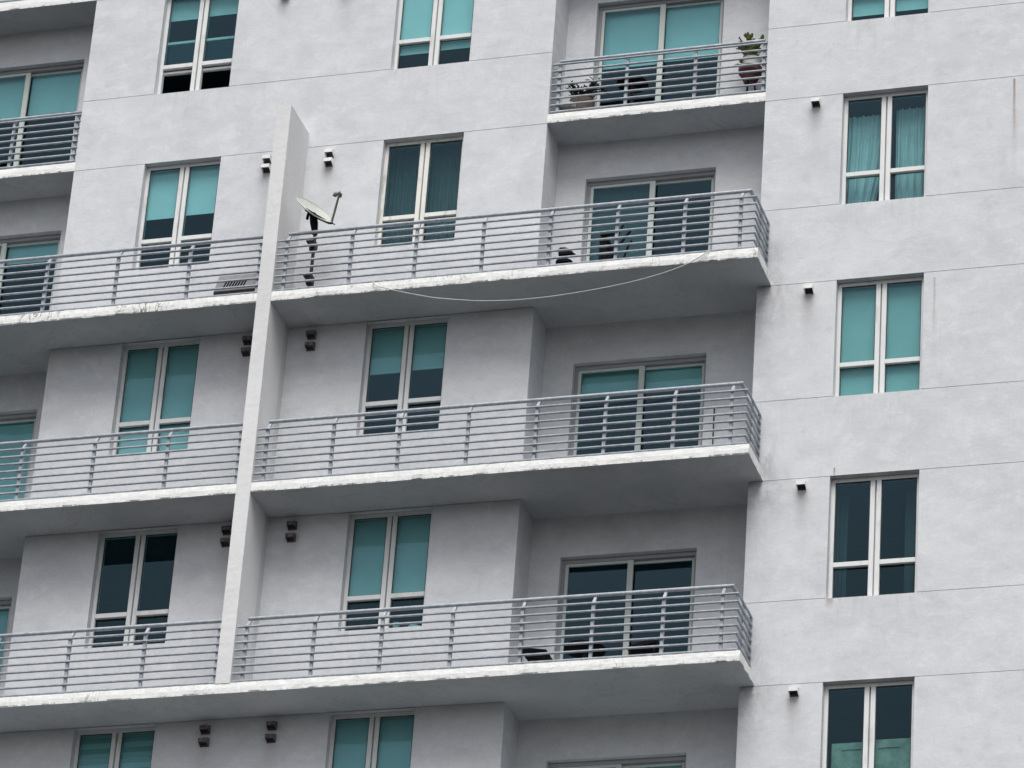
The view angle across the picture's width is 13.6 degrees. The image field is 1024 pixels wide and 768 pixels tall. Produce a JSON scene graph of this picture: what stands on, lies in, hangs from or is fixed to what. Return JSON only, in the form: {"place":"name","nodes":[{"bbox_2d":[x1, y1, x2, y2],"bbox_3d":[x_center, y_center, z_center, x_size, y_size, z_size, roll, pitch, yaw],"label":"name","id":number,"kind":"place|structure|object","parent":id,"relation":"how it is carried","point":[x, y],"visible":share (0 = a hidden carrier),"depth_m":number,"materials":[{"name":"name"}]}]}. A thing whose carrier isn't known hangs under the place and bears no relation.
{"place":"outdoors","nodes":[
{"label":"outdoors","id":0,"kind":"place"},
{"bbox_2d":[522,648,552,660],"bbox_3d":[0.308,3.618,53.759,0.360,0.510,0.450,-5,-30,16],"label":"slatted stool","id":1,"kind":"object","parent":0,"point":[536,657],"visible":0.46,"depth_m":53.79,"materials":[{"name":"black metal"}]},
{"bbox_2d":[556,247,575,263],"bbox_3d":[0.681,-1.473,56.546,0.257,0.740,0.257,23,-34,-31],"label":"plant stand","id":2,"kind":"object","parent":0,"point":[564,253],"visible":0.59,"depth_m":56.62,"materials":[{"name":"black metal"}]},
{"bbox_2d":[563,640,605,657],"bbox_3d":[0.898,3.571,53.645,0.540,0.560,0.540,-5,-30,16],"label":"round table","id":3,"kind":"object","parent":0,"point":[584,647],"visible":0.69,"depth_m":53.72,"materials":[{"name":"black metal"}]},
{"bbox_2d":[628,636,659,654],"bbox_3d":[1.652,3.512,53.471,0.370,0.597,0.400,-5,-30,16],"label":"lounge chair","id":4,"kind":"object","parent":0,"point":[645,650],"visible":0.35,"depth_m":53.45,"materials":[{"name":"black metal"}]},
{"label":"ground","id":5,"kind":"structure","parent":0,"visible":0},
{"bbox_2d":[0,0,1023,767],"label":"apartment building","id":6,"kind":"structure","parent":5,"relation":"on","point":[756,470],"depth_m":55.94,"materials":[{"name":"paint"}]},
{"bbox_2d":[0,600,11,683],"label":"sliding door","id":7,"kind":"structure","parent":6,"relation":"in","point":[5,605],"depth_m":57.33,"materials":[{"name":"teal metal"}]},
{"bbox_2d":[0,412,36,499],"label":"sliding door","id":8,"kind":"structure","parent":6,"relation":"in","point":[14,427],"depth_m":58.69,"materials":[{"name":"glass"}]},
{"bbox_2d":[0,234,60,309],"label":"sliding door","id":9,"kind":"structure","parent":6,"relation":"in","point":[44,245],"depth_m":60.17,"materials":[{"name":"glass"}]},
{"bbox_2d":[0,63,83,168],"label":"sliding door","id":10,"kind":"structure","parent":6,"relation":"in","point":[54,89],"depth_m":61.49,"materials":[{"name":"teal glass"}]},
{"bbox_2d":[73,727,154,767],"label":"window","id":11,"kind":"structure","parent":6,"relation":"in","point":[128,747],"depth_m":55.15,"materials":[{"name":"teal glass"}]},
{"bbox_2d":[88,529,177,647],"bbox_3d":[-4.946,2.716,56.177,1.134,1.711,0.091,-5,-30,16],"label":"window","id":12,"kind":"structure","parent":6,"relation":"in","point":[132,614],"depth_m":56.23,"materials":[{"name":"white metal"}]},
{"bbox_2d":[112,340,199,454],"bbox_3d":[-4.750,0.232,57.555,1.134,1.717,0.148,-5,-30,16],"label":"window","id":13,"kind":"structure","parent":6,"relation":"in","point":[157,386],"depth_m":57.64,"materials":[{"name":"glass"}]},
{"bbox_2d":[135,160,220,269],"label":"window","id":14,"kind":"structure","parent":6,"relation":"in","point":[177,192],"depth_m":59.09,"materials":[{"name":"teal glass"}]},
{"bbox_2d":[157,0,238,93],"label":"window","id":15,"kind":"structure","parent":6,"relation":"in","point":[177,10],"depth_m":60.33,"materials":[{"name":"white metal"}]},
{"bbox_2d":[213,273,256,294],"bbox_3d":[-3.653,-1.211,57.374,0.630,0.499,0.363,-5,-30,16],"label":"air conditioner","id":16,"kind":"object","parent":6,"relation":"on","point":[235,283],"visible":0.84,"depth_m":57.27,"materials":[{"name":"metal"}]},
{"bbox_2d":[296,191,341,286],"bbox_3d":[-2.649,-1.866,57.141,0.606,1.551,0.385,8,-29,-7],"label":"satellite dish","id":17,"kind":"object","parent":6,"relation":"on","point":[315,213],"visible":1,"depth_m":57.36,"materials":[{"name":"white metal"}]},
{"bbox_2d":[328,711,415,767],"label":"window","id":18,"kind":"structure","parent":6,"relation":"in","point":[372,740],"depth_m":54.12,"materials":[{"name":"teal glass"}]},
{"bbox_2d":[341,510,431,630],"bbox_3d":[-1.559,2.494,55.298,1.151,1.711,0.332,-5,-30,16],"label":"window","id":19,"kind":"structure","parent":6,"relation":"in","point":[387,558],"depth_m":55.35,"materials":[{"name":"teal glass"}]},
{"bbox_2d":[359,318,447,434],"bbox_3d":[-1.397,-0.050,56.577,1.151,1.711,0.148,-5,-30,16],"label":"window","id":20,"kind":"structure","parent":6,"relation":"in","point":[403,348],"depth_m":56.77,"materials":[{"name":"glass"}]},
{"bbox_2d":[377,136,463,247],"bbox_3d":[-1.197,-2.439,57.946,1.247,1.935,0.281,-5,-30,16],"label":"window","id":21,"kind":"structure","parent":6,"relation":"in","point":[404,196],"depth_m":58.16,"materials":[{"name":"glass"}]},
{"bbox_2d":[393,0,474,68],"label":"window","id":22,"kind":"structure","parent":6,"relation":"in","point":[432,27],"depth_m":59.23,"materials":[{"name":"teal glass"}]},
{"bbox_2d":[373,251,710,300],"bbox_3d":[0.344,-1.319,55.598,4.580,0.504,0.056,-5,-30,16],"label":"hanging cable","id":23,"kind":"object","parent":6,"relation":"hanging from","point":[546,296],"visible":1,"depth_m":55.43,"materials":[{"name":"white plastic"}]},
{"bbox_2d":[555,101,575,112],"bbox_3d":[0.747,-3.659,57.942,0.285,0.207,0.325,-5,-30,16],"label":"bowl planter","id":24,"kind":"object","parent":6,"relation":"on","point":[565,107],"visible":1,"depth_m":57.86,"materials":[{"name":"white ceramic"}]},
{"bbox_2d":[566,76,607,110],"bbox_3d":[0.976,-3.827,58.108,0.593,0.695,0.426,-5,-30,16],"label":"potted shrub","id":25,"kind":"object","parent":6,"relation":"on","point":[586,98],"visible":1,"depth_m":58.07,"materials":[{"name":"green plant"}]},
{"bbox_2d":[598,225,631,259],"bbox_3d":[1.400,-1.576,56.492,0.432,0.966,0.500,-5,-30,16],"label":"folding chair","id":26,"kind":"object","parent":6,"relation":"on","point":[606,249],"visible":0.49,"depth_m":56.46,"materials":[{"name":"black metal"}]},
{"bbox_2d":[548,756,685,767],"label":"sliding door","id":27,"kind":"structure","parent":6,"relation":"in","point":[674,761],"depth_m":53.53,"materials":[{"name":"grey metal"}]},
{"bbox_2d":[556,551,696,659],"bbox_3d":[1.461,3.164,54.477,1.815,2.136,0.105,-5,-30,16],"label":"sliding door","id":28,"kind":"structure","parent":6,"relation":"in","point":[632,560],"depth_m":54.82,"materials":[{"name":"grey metal"}]},
{"bbox_2d":[617,75,647,105],"bbox_3d":[1.617,-3.834,57.865,0.430,0.560,0.436,-5,-30,16],"label":"round table","id":29,"kind":"object","parent":6,"relation":"on","point":[632,80],"visible":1,"depth_m":57.94,"materials":[{"name":"black metal"}]},
{"bbox_2d":[569,356,705,455],"bbox_3d":[1.657,0.679,55.858,1.815,2.136,0.166,-5,-30,16],"label":"sliding door","id":30,"kind":"structure","parent":6,"relation":"in","point":[690,371],"depth_m":56.25,"materials":[{"name":"glass"}]},
{"bbox_2d":[583,170,715,260],"bbox_3d":[1.844,-1.821,57.214,1.815,2.136,0.166,-5,-30,16],"label":"sliding door","id":31,"kind":"structure","parent":6,"relation":"in","point":[645,187],"depth_m":57.59,"materials":[{"name":"grey metal"}]},
{"bbox_2d":[594,0,723,109],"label":"sliding door","id":32,"kind":"structure","parent":6,"relation":"in","point":[633,27],"depth_m":58.89,"materials":[{"name":"teal glass"}]},
{"bbox_2d":[735,32,763,90],"bbox_3d":[3.192,-4.237,57.527,0.367,1.156,0.377,13,-30,-16],"label":"potted succulent","id":33,"kind":"object","parent":6,"relation":"on","point":[748,36],"visible":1,"depth_m":57.47,"materials":[{"name":"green plant"}]},
{"bbox_2d":[822,680,914,767],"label":"window","id":34,"kind":"structure","parent":6,"relation":"in","point":[871,752],"depth_m":52.18,"materials":[{"name":"glass"}]},
{"bbox_2d":[828,473,918,597],"bbox_3d":[4.545,2.054,53.433,1.256,1.913,0.258,-5,-30,16],"label":"window","id":35,"kind":"structure","parent":6,"relation":"in","point":[838,564],"depth_m":53.50,"materials":[{"name":"white metal"}]},
{"bbox_2d":[835,277,923,395],"bbox_3d":[4.728,-0.558,54.788,1.150,1.717,0.148,-5,-30,16],"label":"window","id":36,"kind":"structure","parent":6,"relation":"in","point":[880,322],"depth_m":54.82,"materials":[{"name":"glass"}]},
{"bbox_2d":[841,89,927,203],"bbox_3d":[4.942,-2.967,56.154,1.216,1.863,0.267,-5,-30,16],"label":"window","id":37,"kind":"structure","parent":6,"relation":"in","point":[867,141],"depth_m":56.25,"materials":[{"name":"white metal"}]},
{"bbox_2d":[847,0,929,20],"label":"window","id":38,"kind":"structure","parent":6,"relation":"in","point":[856,8],"depth_m":57.26,"materials":[{"name":"teal glass"}]}
]}

